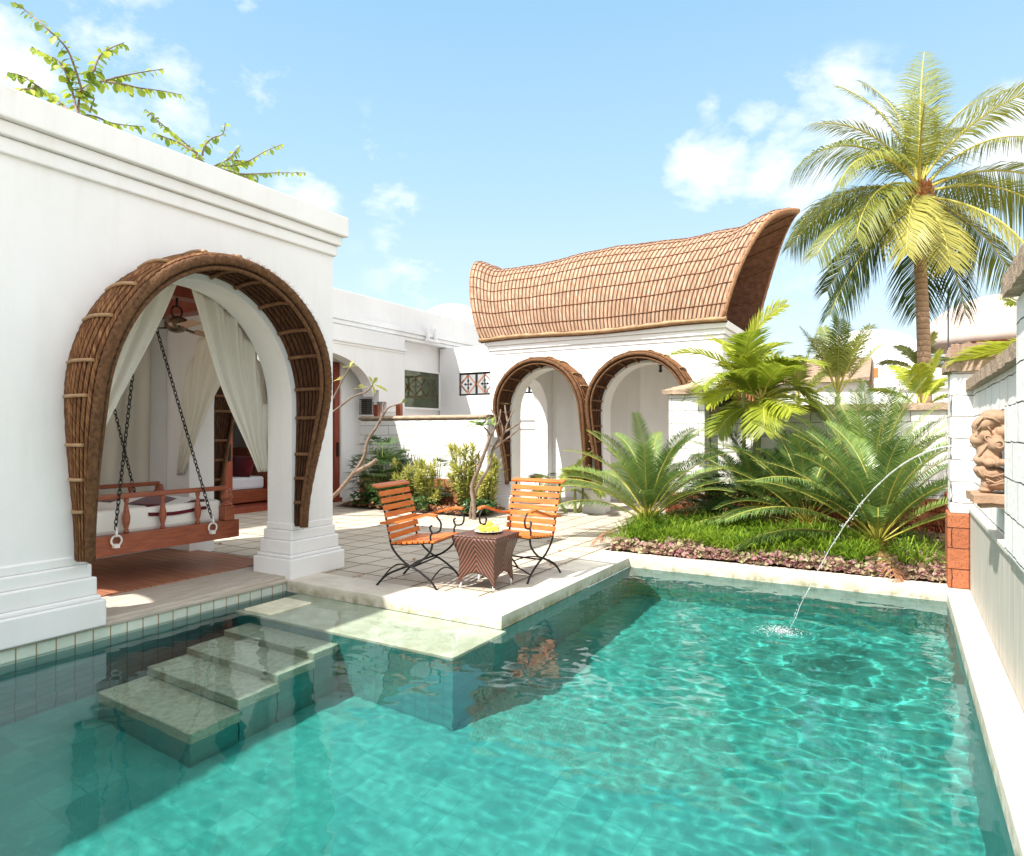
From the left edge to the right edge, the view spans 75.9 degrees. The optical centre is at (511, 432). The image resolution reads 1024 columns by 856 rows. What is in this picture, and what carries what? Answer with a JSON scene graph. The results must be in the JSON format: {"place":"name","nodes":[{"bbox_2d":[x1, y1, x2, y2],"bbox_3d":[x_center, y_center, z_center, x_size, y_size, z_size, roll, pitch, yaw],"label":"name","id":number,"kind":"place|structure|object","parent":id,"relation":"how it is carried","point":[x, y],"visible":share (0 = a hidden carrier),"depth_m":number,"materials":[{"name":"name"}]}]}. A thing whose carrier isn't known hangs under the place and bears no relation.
{"place":"outdoors","nodes":[
{"label":"outdoors","id":0,"kind":"place"},
{"bbox_2d":[340,498,505,515],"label":"leaf litter","id":1,"kind":"object","parent":0,"point":[443,506],"visible":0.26,"depth_m":12.04,"materials":[{"name":"brown plant"}]},
{"bbox_2d":[342,434,412,501],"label":"fan palm","id":2,"kind":"object","parent":1,"relation":"on","point":[382,457],"visible":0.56,"depth_m":12.77,"materials":[{"name":"green plant"}]},
{"bbox_2d":[362,479,415,505],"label":"fan palm","id":3,"kind":"object","parent":1,"relation":"on","point":[371,488],"visible":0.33,"depth_m":12.23,"materials":[{"name":"green plant"}]},
{"bbox_2d":[390,456,427,502],"bbox_3d":[-1.975,0.908,12.645,0.802,0.991,0.827,0,0,-16],"label":"variegated shrub","id":4,"kind":"object","parent":1,"relation":"on","point":[407,471],"visible":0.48,"depth_m":12.54,"materials":[{"name":"green plant"}]},
{"bbox_2d":[350,491,497,514],"bbox_3d":[-1.710,1.270,12.111,3.184,0.278,0.602,0,0,31],"label":"planter cover","id":5,"kind":"object","parent":1,"relation":"on","point":[479,502],"visible":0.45,"depth_m":11.88,"materials":[{"name":"green plant"}]},
{"bbox_2d":[411,458,446,506],"bbox_3d":[-1.570,0.917,12.149,0.823,0.976,0.567,0,0,31],"label":"variegated shrub","id":6,"kind":"object","parent":1,"relation":"on","point":[421,480],"visible":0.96,"depth_m":12.08,"materials":[{"name":"green plant"}]},
{"bbox_2d":[418,457,454,504],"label":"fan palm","id":7,"kind":"object","parent":1,"relation":"on","point":[444,494],"visible":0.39,"depth_m":12.32,"materials":[{"name":"green plant"}]},
{"bbox_2d":[445,440,484,506],"bbox_3d":[-0.892,0.755,11.986,0.861,1.296,0.753,0,0,31],"label":"variegated shrub","id":8,"kind":"object","parent":1,"relation":"on","point":[461,487],"visible":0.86,"depth_m":11.89,"materials":[{"name":"green plant"}]},
{"bbox_2d":[474,453,502,503],"bbox_3d":[-0.436,0.863,11.624,0.704,1.082,0.563,0,0,12],"label":"variegated shrub","id":9,"kind":"object","parent":1,"relation":"on","point":[489,483],"visible":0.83,"depth_m":11.55,"materials":[{"name":"green plant"}]},
{"bbox_2d":[210,496,665,596],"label":"paved terrace","id":10,"kind":"structure","parent":0,"point":[364,542],"depth_m":8.45,"materials":[{"name":"stone"}]},
{"bbox_2d":[224,288,484,514],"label":"bedroom wing","id":11,"kind":"structure","parent":10,"relation":"on","point":[394,348],"depth_m":14.34,"materials":[{"name":"white paint"}]},
{"bbox_2d":[224,430,232,504],"bbox_3d":[-5.312,-0.065,11.252,0.185,2.850,1.100,0,0,31],"label":"glass door","id":12,"kind":"structure","parent":11,"relation":"in","point":[229,469],"depth_m":11.65,"materials":[{"name":"red"}]},
{"bbox_2d":[233,447,267,503],"bbox_3d":[-6.393,0.825,12.404,2.150,1.050,2.820,0,0,31],"label":"indoor bed","id":13,"kind":"object","parent":11,"relation":"on","point":[253,487],"visible":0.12,"depth_m":12.72,"materials":[{"name":"brown wood"}]},
{"bbox_2d":[233,456,253,476],"bbox_3d":[-5.230,0.650,12.749,0.460,0.420,0.200,0,-20,19],"label":"cushion","id":14,"kind":"object","parent":13,"relation":"on","point":[242,466],"visible":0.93,"depth_m":12.66,"materials":[{"name":"red fabric"}]},
{"bbox_2d":[333,362,339,496],"bbox_3d":[-4.182,-0.065,13.389,0.420,2.850,1.450,0,0,31],"label":"glass door","id":15,"kind":"structure","parent":11,"relation":"in","point":[336,365],"depth_m":13.84,"materials":[{"name":"red"}]},
{"bbox_2d":[405,368,439,410],"bbox_3d":[-2.251,-1.060,16.145,0.059,0.980,1.520,0,0,31],"label":"window","id":16,"kind":"structure","parent":11,"relation":"in","point":[422,387],"depth_m":16.22,"materials":[{"name":"green glass"}]},
{"bbox_2d":[333,361,405,498],"bbox_3d":[-2.760,0.119,11.311,2.440,2.736,0.329,0,0,31],"label":"plumeria tree","id":17,"kind":"object","parent":10,"relation":"on","point":[359,468],"visible":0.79,"depth_m":11.05,"materials":[{"name":"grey plant"}]},
{"bbox_2d":[218,517,585,588],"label":"fallen leaves","id":18,"kind":"object","parent":10,"relation":"on","point":[455,521],"visible":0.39,"depth_m":8.02,"materials":[{"name":"brown plant"}]},
{"bbox_2d":[371,480,464,589],"bbox_3d":[-0.891,0.969,6.378,0.708,0.972,0.660,0,0,19],"label":"garden armchair","id":19,"kind":"object","parent":10,"relation":"on","point":[431,538],"visible":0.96,"depth_m":6.33,"materials":[{"name":"orange wood"}]},
{"bbox_2d":[358,414,494,504],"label":"courtyard wall","id":20,"kind":"structure","parent":10,"relation":"on","point":[428,437],"depth_m":13.08,"materials":[{"name":"paint"}]},
{"bbox_2d":[359,399,373,414],"bbox_3d":[-3.131,-0.560,14.132,0.220,0.330,0.220,0,0,31],"label":"lantern","id":21,"kind":"object","parent":20,"relation":"on","point":[366,407],"visible":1,"depth_m":14.06,"materials":[{"name":"black metal"}]},
{"bbox_2d":[374,405,379,415],"bbox_3d":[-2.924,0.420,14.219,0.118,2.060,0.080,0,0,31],"label":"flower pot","id":22,"kind":"object","parent":20,"relation":"on","point":[376,410],"visible":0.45,"depth_m":14.18,"materials":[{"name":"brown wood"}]},
{"bbox_2d":[396,404,402,415],"bbox_3d":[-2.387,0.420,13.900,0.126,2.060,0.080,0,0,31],"label":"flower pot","id":23,"kind":"object","parent":20,"relation":"on","point":[399,410],"visible":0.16,"depth_m":13.87,"materials":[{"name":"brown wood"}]},
{"bbox_2d":[452,528,518,591],"bbox_3d":[-0.246,1.198,6.214,0.471,0.503,0.471,0,0,27],"label":"wicker table","id":24,"kind":"object","parent":10,"relation":"on","point":[488,556],"visible":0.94,"depth_m":6.06,"materials":[{"name":"wicker"}]},
{"bbox_2d":[474,529,501,532],"bbox_3d":[-0.225,0.939,6.248,0.270,0.022,0.270,0,0,31],"label":"fruit plate","id":25,"kind":"object","parent":24,"relation":"on","point":[492,531],"visible":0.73,"depth_m":6.22,"materials":[{"name":"white ceramic"}]},
{"bbox_2d":[478,525,485,531],"bbox_3d":[-0.280,0.905,6.216,0.069,0.060,0.068,0,0,-21],"label":"lemon","id":26,"kind":"object","parent":25,"relation":"on","point":[481,528],"visible":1,"depth_m":6.19,"materials":[{"name":"yellow food"}]},
{"bbox_2d":[485,526,493,531],"bbox_3d":[-0.215,0.907,6.207,0.069,0.060,0.068,0,0,39],"label":"lemon","id":27,"kind":"object","parent":25,"relation":"on","point":[489,528],"visible":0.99,"depth_m":6.19,"materials":[{"name":"yellow food"}]},
{"bbox_2d":[493,525,498,531],"bbox_3d":[-0.151,0.907,6.228,0.068,0.060,0.069,0,0,29],"label":"lemon","id":28,"kind":"object","parent":25,"relation":"on","point":[496,528],"visible":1,"depth_m":6.20,"materials":[{"name":"yellow food"}]},
{"bbox_2d":[465,403,519,519],"bbox_3d":[-0.335,0.488,10.807,0.975,1.953,0.399,0,0,31],"label":"plumeria tree","id":29,"kind":"object","parent":10,"relation":"on","point":[472,509],"visible":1,"depth_m":10.90,"materials":[{"name":"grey plant"}]},
{"bbox_2d":[477,477,565,583],"bbox_3d":[0.095,0.969,6.673,0.660,0.972,0.708,0,0,35],"label":"garden armchair","id":30,"kind":"object","parent":10,"relation":"on","point":[530,534],"visible":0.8,"depth_m":6.78,"materials":[{"name":"orange wood"}]},
{"bbox_2d":[469,207,799,515],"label":"arched pavilion","id":31,"kind":"structure","parent":10,"relation":"on","point":[579,344],"depth_m":12.03,"materials":[{"name":"white paint"}]},
{"bbox_2d":[525,468,564,498],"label":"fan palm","id":32,"kind":"object","parent":31,"relation":"on","point":[533,475],"visible":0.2,"depth_m":13.39,"materials":[{"name":"green plant"}]},
{"bbox_2d":[662,382,711,519],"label":"gate pier","id":33,"kind":"structure","parent":10,"relation":"on","point":[687,412],"depth_m":10.32,"materials":[{"name":"paint"}]},
{"bbox_2d":[0,567,1014,855],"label":"water","id":34,"kind":"structure","parent":0,"point":[630,711],"depth_m":3.38,"materials":[{"name":"teal liquid"}]},
{"bbox_2d":[751,445,971,639],"bbox_3d":[2.392,0.816,4.719,0.333,1.477,1.464,0,0,-41],"label":"water jet","id":35,"kind":"object","parent":34,"relation":"on","point":[787,632],"visible":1,"depth_m":4.84,"materials":[{"name":"white"}]},
{"bbox_2d":[0,0,1023,363],"label":"sky","id":36,"kind":"structure","parent":0,"point":[449,136],"materials":[{"name":"blue"}]},
{"bbox_2d":[249,548,945,582],"bbox_3d":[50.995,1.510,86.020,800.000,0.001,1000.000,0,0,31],"label":"ground","id":37,"kind":"structure","parent":0,"point":[761,564],"depth_m":7.47,"materials":[{"name":"red soil"}]},
{"bbox_2d":[0,83,347,651],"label":"porch building","id":38,"kind":"structure","parent":37,"relation":"on","point":[108,233],"depth_m":5.14,"materials":[{"name":"white paint"}]},
{"bbox_2d":[5,2,185,134],"bbox_3d":[-3.230,-2.783,5.238,0.402,0.879,1.402,0,0,31],"label":"roof sapling","id":39,"kind":"object","parent":38,"relation":"on","point":[36,90],"visible":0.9,"depth_m":5.04,"materials":[{"name":"green plant"}]},
{"bbox_2d":[99,342,150,494],"bbox_3d":[-4.855,-0.075,6.831,0.080,2.750,2.200,0,0,31],"label":"curtain","id":40,"kind":"object","parent":38,"relation":"hanging from","point":[138,447],"visible":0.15,"depth_m":7.62,"materials":[{"name":"white fabric"}]},
{"bbox_2d":[106,284,176,424],"bbox_3d":[-3.299,-0.479,5.511,0.096,1.762,1.018,0,0,31],"label":"curtain","id":41,"kind":"object","parent":38,"relation":"hanging from","point":[141,334],"visible":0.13,"depth_m":5.64,"materials":[{"name":"white fabric"}]},
{"bbox_2d":[96,328,238,557],"bbox_3d":[-3.820,-0.152,6.519,1.405,2.544,1.620,0,0,31],"label":"swing bed","id":42,"kind":"object","parent":38,"relation":"hanging from","point":[158,517],"visible":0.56,"depth_m":6.29,"materials":[{"name":"brown wood"}]},
{"bbox_2d":[158,298,204,336],"bbox_3d":[-3.403,-1.233,6.918,1.268,0.374,1.233,0,0,31],"label":"ceiling fan","id":43,"kind":"object","parent":38,"relation":"hanging from","point":[177,323],"visible":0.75,"depth_m":6.79,"materials":[{"name":"brown wood"}]},
{"bbox_2d":[177,326,245,474],"bbox_3d":[-3.464,-0.374,7.515,1.264,1.752,0.096,0,0,31],"label":"curtain","id":44,"kind":"object","parent":38,"relation":"hanging from","point":[201,386],"visible":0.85,"depth_m":7.61,"materials":[{"name":"white fabric"}]},
{"bbox_2d":[142,109,305,182],"bbox_3d":[-2.663,-2.644,6.221,0.323,0.694,1.670,0,0,31],"label":"roof sapling","id":45,"kind":"object","parent":38,"relation":"on","point":[227,165],"visible":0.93,"depth_m":6.11,"materials":[{"name":"green plant"}]},
{"bbox_2d":[192,289,267,471],"bbox_3d":[-2.751,-0.475,6.443,0.096,1.753,0.888,0,0,31],"label":"curtain","id":46,"kind":"object","parent":38,"relation":"hanging from","point":[232,350],"visible":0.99,"depth_m":6.50,"materials":[{"name":"white fabric"}]},
{"bbox_2d":[242,329,267,458],"bbox_3d":[-2.782,-0.355,7.115,0.683,1.713,0.096,0,0,31],"label":"curtain","id":47,"kind":"object","parent":38,"relation":"hanging from","point":[264,398],"visible":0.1,"depth_m":7.06,"materials":[{"name":"white fabric"}]},
{"bbox_2d":[440,345,534,491],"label":"lattice screen wall","id":48,"kind":"structure","parent":37,"relation":"on","point":[457,364],"depth_m":16.29,"materials":[{"name":"white paint"}]},
{"bbox_2d":[561,513,588,515],"bbox_3d":[1.123,1.460,11.680,0.560,0.060,0.520,0,0,31],"label":"gravel patch","id":49,"kind":"object","parent":37,"relation":"on","point":[577,514],"visible":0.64,"depth_m":11.56,"materials":[{"name":"white gravel"}]},
{"bbox_2d":[532,450,606,513],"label":"clustered palm","id":50,"kind":"object","parent":49,"relation":"on","point":[599,494],"visible":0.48,"depth_m":11.63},
{"bbox_2d":[771,331,867,404],"bbox_3d":[6.613,-0.432,14.705,2.128,3.764,2.648,0,0,-35],"label":"young palm","id":51,"kind":"object","parent":37,"relation":"on","point":[820,375],"visible":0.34,"depth_m":14.43,"materials":[{"name":"green plant"}]},
{"bbox_2d":[776,357,873,404],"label":"thatched cottage","id":52,"kind":"structure","parent":37,"relation":"on","point":[865,371],"depth_m":17.24,"materials":[{"name":"white paint"}]},
{"bbox_2d":[799,317,886,403],"bbox_3d":[6.296,-0.351,12.453,1.743,3.601,1.421,0,0,-27],"label":"young palm","id":53,"kind":"object","parent":37,"relation":"on","point":[838,353],"visible":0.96,"depth_m":12.31,"materials":[{"name":"green plant"}]},
{"bbox_2d":[812,329,916,403],"bbox_3d":[14.266,-1.310,26.378,4.000,5.520,6.070,0,0,31],"label":"domed villa","id":54,"kind":"object","parent":37,"relation":"on","point":[883,377],"visible":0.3,"depth_m":23.63,"materials":[{"name":"white paint"}]},
{"bbox_2d":[874,368,880,376],"bbox_3d":[13.047,-2.164,23.624,0.378,0.338,0.090,0,0,31],"label":"window","id":55,"kind":"structure","parent":54,"relation":"in","point":[877,372],"depth_m":23.56,"materials":[{"name":"orange paint"}]},
{"bbox_2d":[780,51,1023,402],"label":"coconut palm","id":56,"kind":"object","parent":37,"relation":"on","point":[920,209],"visible":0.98,"depth_m":12.93,"materials":[{"name":"green plant"}]},
{"bbox_2d":[865,348,947,402],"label":"young palm","id":57,"kind":"object","parent":37,"relation":"on","point":[930,386],"visible":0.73,"depth_m":9.71,"materials":[{"name":"green plant"}]},
{"bbox_2d":[874,331,953,378],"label":"young palm","id":58,"kind":"object","parent":37,"relation":"on","point":[909,353],"visible":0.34,"depth_m":14.52,"materials":[{"name":"green plant"}]},
{"bbox_2d":[894,340,1011,402],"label":"white outbuilding","id":59,"kind":"structure","parent":37,"relation":"on","point":[953,349],"depth_m":17.55,"materials":[{"name":"paint"}]},
{"bbox_2d":[947,289,948,349],"bbox_3d":[13.302,-1.468,20.015,0.043,5.837,0.050,0,0,31],"label":"antenna mast","id":60,"kind":"object","parent":59,"relation":"on","point":[947,326],"visible":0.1,"depth_m":20.01,"materials":[{"name":"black metal"}]},
{"bbox_2d":[930,294,1017,353],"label":"pink domed house","id":61,"kind":"structure","parent":37,"relation":"on","point":[997,319],"depth_m":24.23,"materials":[{"name":"paint"}]},
{"bbox_2d":[944,293,1017,376],"bbox_3d":[4.884,0.019,5.730,1.914,2.867,1.727,0,0,31],"label":"clustered palm","id":62,"kind":"object","parent":37,"relation":"on","point":[991,348],"visible":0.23,"depth_m":5.98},
{"bbox_2d":[941,244,1023,712],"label":"fountain wall","id":63,"kind":"structure","parent":37,"relation":"on","point":[984,554],"depth_m":4.46,"materials":[{"name":"white paint"}]},
{"bbox_2d":[966,409,1004,508],"bbox_3d":[3.081,0.161,4.230,0.227,0.623,0.472,0,0,31],"label":"sandstone statue","id":64,"kind":"object","parent":63,"relation":"on","point":[986,439],"visible":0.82,"depth_m":4.15,"materials":[{"name":"beige stone"}]},
{"bbox_2d":[598,507,946,567],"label":"ribbon grass","id":65,"kind":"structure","parent":0,"point":[728,536],"depth_m":7.58,"materials":[{"name":"green plant"}]},
{"bbox_2d":[615,520,944,581],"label":"garden soil","id":66,"kind":"structure","parent":0,"point":[940,535],"depth_m":7.72,"materials":[{"name":"brown soil"}]},
{"bbox_2d":[538,412,761,546],"bbox_3d":[1.906,0.618,9.157,3.121,1.806,2.726,0,0,-10],"label":"cycad","id":67,"kind":"object","parent":66,"relation":"on","point":[650,478],"visible":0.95,"depth_m":8.79,"materials":[{"name":"green plant"}]},
{"bbox_2d":[673,472,756,523],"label":"fan palm","id":68,"kind":"object","parent":66,"relation":"on","point":[715,500],"visible":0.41,"depth_m":9.18,"materials":[{"name":"green plant"}]},
{"bbox_2d":[667,297,831,512],"bbox_3d":[3.438,-0.291,9.642,2.342,3.326,2.153,0,0,31],"label":"clustered palm","id":69,"kind":"object","parent":66,"relation":"on","point":[754,368],"visible":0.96,"depth_m":9.39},
{"bbox_2d":[673,429,828,524],"bbox_3d":[3.578,0.641,9.329,2.459,1.543,2.777,0,0,-29],"label":"cycad","id":70,"kind":"object","parent":66,"relation":"on","point":[748,465],"visible":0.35,"depth_m":9.07,"materials":[{"name":"green plant"}]},
{"bbox_2d":[609,530,945,582],"bbox_3d":[3.107,1.298,7.860,3.492,0.320,1.766,0,0,31],"label":"purple ground cover","id":71,"kind":"object","parent":66,"relation":"on","point":[933,572],"visible":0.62,"depth_m":7.04,"materials":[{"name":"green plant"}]},
{"bbox_2d":[690,424,930,529],"bbox_3d":[3.838,0.702,8.525,2.834,1.831,2.827,0,0,31],"label":"cycad","id":72,"kind":"object","parent":66,"relation":"on","point":[801,465],"visible":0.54,"depth_m":8.26,"materials":[{"name":"green plant"}]},
{"bbox_2d":[722,416,947,582],"bbox_3d":[4.005,0.726,7.297,2.853,1.842,2.747,0,0,31],"label":"cycad","id":73,"kind":"object","parent":66,"relation":"on","point":[878,510],"visible":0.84,"depth_m":7.12,"materials":[{"name":"green plant"}]},
{"bbox_2d":[709,402,969,532],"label":"boundary wall","id":74,"kind":"structure","parent":66,"relation":"on","point":[915,411],"depth_m":9.12,"materials":[{"name":"paint"}]},
{"bbox_2d":[717,388,731,406],"bbox_3d":[3.385,-0.557,10.432,0.190,0.285,0.190,0,0,31],"label":"lantern","id":75,"kind":"object","parent":74,"relation":"on","point":[729,401],"visible":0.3,"depth_m":10.36,"materials":[{"name":"black metal"}]},
{"bbox_2d":[745,372,947,529],"bbox_3d":[4.690,0.477,8.499,3.180,2.489,2.622,0,0,16],"label":"cycad","id":76,"kind":"object","parent":66,"relation":"on","point":[880,437],"visible":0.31,"depth_m":8.21,"materials":[{"name":"green plant"}]},
{"label":"pool floor","id":77,"kind":"structure","parent":0,"visible":0},
{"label":"pool end wall","id":78,"kind":"structure","parent":77,"relation":"on","visible":0},
{"bbox_2d":[287,550,1023,855],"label":"pool coping","id":79,"kind":"object","parent":78,"relation":"on","point":[1000,713],"visible":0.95,"depth_m":5.76,"materials":[{"name":"stone"}]},
{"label":"pool ledge","id":80,"kind":"structure","parent":0,"visible":0},
{"bbox_2d":[244,597,310,615],"bbox_3d":[-1.230,1.583,5.435,2.340,0.095,0.716,0,0,31],"label":"pool shelf","id":81,"kind":"object","parent":80,"relation":"on","point":[270,608],"visible":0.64,"depth_m":5.80,"materials":[{"name":"stone"}]},
{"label":"pool side wall","id":82,"kind":"structure","parent":0,"visible":0},
{"bbox_2d":[0,583,286,663],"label":"waterline tiles","id":83,"kind":"object","parent":82,"relation":"attached to","point":[42,647],"visible":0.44,"depth_m":5.14,"materials":[{"name":"white tile"}]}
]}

